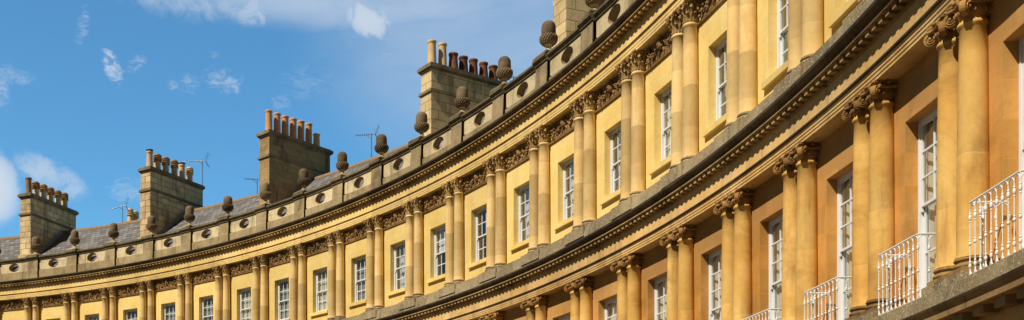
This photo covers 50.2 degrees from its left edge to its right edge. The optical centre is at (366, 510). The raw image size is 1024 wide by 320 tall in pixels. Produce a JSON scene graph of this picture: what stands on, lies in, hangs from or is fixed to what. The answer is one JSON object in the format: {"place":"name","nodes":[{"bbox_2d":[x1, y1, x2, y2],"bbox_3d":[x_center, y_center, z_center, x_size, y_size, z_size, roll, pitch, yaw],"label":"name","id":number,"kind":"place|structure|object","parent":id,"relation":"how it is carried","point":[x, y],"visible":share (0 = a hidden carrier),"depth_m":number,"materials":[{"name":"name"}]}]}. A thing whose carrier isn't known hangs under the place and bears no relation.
{"place":"outdoors","nodes":[
{"label":"outdoors","id":0,"kind":"place"},
{"bbox_2d":[0,236,19,259],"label":"terraced house","id":1,"kind":"structure","parent":0,"point":[10,247],"depth_m":68.04,"materials":[{"name":"stone"}]},
{"bbox_2d":[0,0,552,236],"label":"sky","id":2,"kind":"structure","parent":0,"point":[87,87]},
{"bbox_2d":[480,0,631,319],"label":"terraced house","id":3,"kind":"structure","parent":0,"point":[559,132],"depth_m":33.82,"materials":[{"name":"stone"}]},
{"bbox_2d":[509,184,528,250],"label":"window","id":4,"kind":"structure","parent":3,"relation":"in","point":[524,191],"depth_m":37.20,"materials":[{"name":"white paint"}]},
{"bbox_2d":[553,157,573,230],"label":"window","id":5,"kind":"structure","parent":3,"relation":"in","point":[568,167],"depth_m":34.42,"materials":[{"name":"white paint"}]},
{"bbox_2d":[558,314,569,319],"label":"window","id":6,"kind":"structure","parent":3,"relation":"in","point":[567,317],"depth_m":34.15,"materials":[{"name":"grey glass"}]},
{"bbox_2d":[599,125,620,205],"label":"window","id":7,"kind":"structure","parent":3,"relation":"in","point":[615,134],"depth_m":31.57,"materials":[{"name":"white paint"}]},
{"bbox_2d":[605,297,616,319],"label":"window","id":8,"kind":"structure","parent":3,"relation":"in","point":[611,304],"depth_m":31.58,"materials":[{"name":"white glass"}]},
{"bbox_2d":[611,0,801,319],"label":"terraced house","id":9,"kind":"structure","parent":0,"point":[704,224],"depth_m":25.63,"materials":[{"name":"stone"}]},
{"bbox_2d":[649,86,671,174],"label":"window","id":10,"kind":"structure","parent":9,"relation":"in","point":[666,96],"depth_m":28.68,"materials":[{"name":"white paint"}]},
{"bbox_2d":[654,275,666,319],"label":"window","id":11,"kind":"structure","parent":9,"relation":"in","point":[660,285],"depth_m":28.77,"materials":[{"name":"white paint"}]},
{"bbox_2d":[702,38,726,137],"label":"window","id":12,"kind":"structure","parent":9,"relation":"in","point":[721,50],"depth_m":25.76,"materials":[{"name":"white paint"}]},
{"bbox_2d":[709,248,721,319],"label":"window","id":13,"kind":"structure","parent":9,"relation":"in","point":[715,258],"depth_m":25.85,"materials":[{"name":"white paint"}]},
{"bbox_2d":[761,0,787,89],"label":"window","id":14,"kind":"structure","parent":9,"relation":"in","point":[782,5],"depth_m":22.82,"materials":[{"name":"white paint"}]},
{"bbox_2d":[769,214,782,319],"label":"window","id":15,"kind":"structure","parent":9,"relation":"in","point":[775,225],"depth_m":22.92,"materials":[{"name":"white paint"}]},
{"bbox_2d":[773,0,1023,319],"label":"terraced house","id":16,"kind":"structure","parent":0,"point":[905,139],"depth_m":16.99,"materials":[{"name":"stone"}]},
{"bbox_2d":[828,0,857,27],"bbox_3d":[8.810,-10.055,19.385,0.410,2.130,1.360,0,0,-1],"label":"window sill","id":17,"kind":"structure","parent":16,"relation":"in","point":[849,5],"depth_m":19.55,"materials":[{"name":"beige stone"}]},
{"bbox_2d":[837,169,852,319],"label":"window","id":18,"kind":"structure","parent":16,"relation":"in","point":[845,182],"depth_m":19.95,"materials":[{"name":"white paint"}]},
{"bbox_2d":[918,108,936,296],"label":"window","id":19,"kind":"structure","parent":16,"relation":"in","point":[927,126],"depth_m":16.99,"materials":[{"name":"white paint"}]},
{"bbox_2d":[1019,37,1023,248],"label":"window","id":20,"kind":"structure","parent":16,"relation":"in","point":[1021,42],"depth_m":14.08,"materials":[{"name":"white paint"}]},
{"label":"ground","id":21,"kind":"structure","parent":0,"visible":0},
{"bbox_2d":[0,177,139,319],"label":"terraced house","id":22,"kind":"structure","parent":21,"relation":"on","point":[54,270],"depth_m":62.97,"materials":[{"name":"stone"}]},
{"bbox_2d":[87,314,98,319],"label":"window","id":23,"kind":"structure","parent":22,"relation":"in","point":[90,317],"depth_m":61.18,"materials":[{"name":"white paint"}]},
{"bbox_2d":[109,197,129,221],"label":"tv aerial","id":24,"kind":"object","parent":22,"relation":"attached to","point":[122,209],"visible":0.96,"depth_m":67.22,"materials":[{"name":"metal"}]},
{"bbox_2d":[102,149,258,319],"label":"terraced house","id":25,"kind":"structure","parent":21,"relation":"on","point":[165,265],"depth_m":58.47,"materials":[{"name":"stone"}]},
{"bbox_2d":[126,309,136,319],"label":"window","id":26,"kind":"structure","parent":25,"relation":"in","point":[130,314],"depth_m":59.66,"materials":[{"name":"white paint"}]},
{"bbox_2d":[164,303,174,319],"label":"window","id":27,"kind":"structure","parent":25,"relation":"in","point":[169,309],"depth_m":57.96,"materials":[{"name":"white paint"}]},
{"bbox_2d":[180,153,209,205],"bbox_3d":[-10.378,-18.757,64.917,1.821,5.514,0.520,0,0,11],"label":"tv aerial","id":28,"kind":"object","parent":25,"relation":"attached to","point":[202,160],"visible":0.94,"depth_m":64.80,"materials":[{"name":"metal"}]},
{"bbox_2d":[202,296,212,319],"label":"window","id":29,"kind":"structure","parent":25,"relation":"in","point":[207,302],"depth_m":56.11,"materials":[{"name":"white paint"}]},
{"bbox_2d":[215,110,407,319],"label":"terraced house","id":30,"kind":"structure","parent":21,"relation":"on","point":[300,245],"depth_m":51.27,"materials":[{"name":"stone"}]},
{"bbox_2d":[240,288,250,319],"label":"window","id":31,"kind":"structure","parent":30,"relation":"in","point":[245,294],"depth_m":54.10,"materials":[{"name":"white paint"}]},
{"bbox_2d":[278,279,289,319],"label":"window","id":32,"kind":"structure","parent":30,"relation":"in","point":[283,285],"depth_m":51.99,"materials":[{"name":"white paint"}]},
{"bbox_2d":[309,268,327,316],"bbox_3d":[-2.047,-10.055,49.480,0.454,2.130,1.360,0,0,-39],"label":"window","id":33,"kind":"structure","parent":30,"relation":"in","point":[321,275],"depth_m":49.77,"materials":[{"name":"white paint"}]},
{"bbox_2d":[348,256,365,306],"bbox_3d":[-0.254,-10.055,47.121,0.454,2.130,1.360,0,0,-36],"label":"window","id":34,"kind":"structure","parent":30,"relation":"in","point":[360,263],"depth_m":47.39,"materials":[{"name":"white paint"}]},
{"bbox_2d":[355,125,378,157],"bbox_3d":[0.042,-18.307,54.380,1.221,2.214,0.520,0,0,9],"label":"tv aerial","id":35,"kind":"object","parent":30,"relation":"attached to","point":[371,134],"visible":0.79,"depth_m":54.33,"materials":[{"name":"metal"}]},
{"bbox_2d":[365,39,527,319],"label":"terraced house","id":36,"kind":"structure","parent":21,"relation":"on","point":[433,199],"depth_m":42.59,"materials":[{"name":"stone"}]},
{"bbox_2d":[387,242,404,295],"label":"window","id":37,"kind":"structure","parent":36,"relation":"in","point":[399,249],"depth_m":45.07,"materials":[{"name":"white paint"}]},
{"bbox_2d":[427,225,444,283],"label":"window","id":38,"kind":"structure","parent":36,"relation":"in","point":[439,233],"depth_m":42.56,"materials":[{"name":"white paint"}]},
{"bbox_2d":[467,206,486,268],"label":"window","id":39,"kind":"structure","parent":36,"relation":"in","point":[481,214],"depth_m":39.93,"materials":[{"name":"white paint"}]}
]}

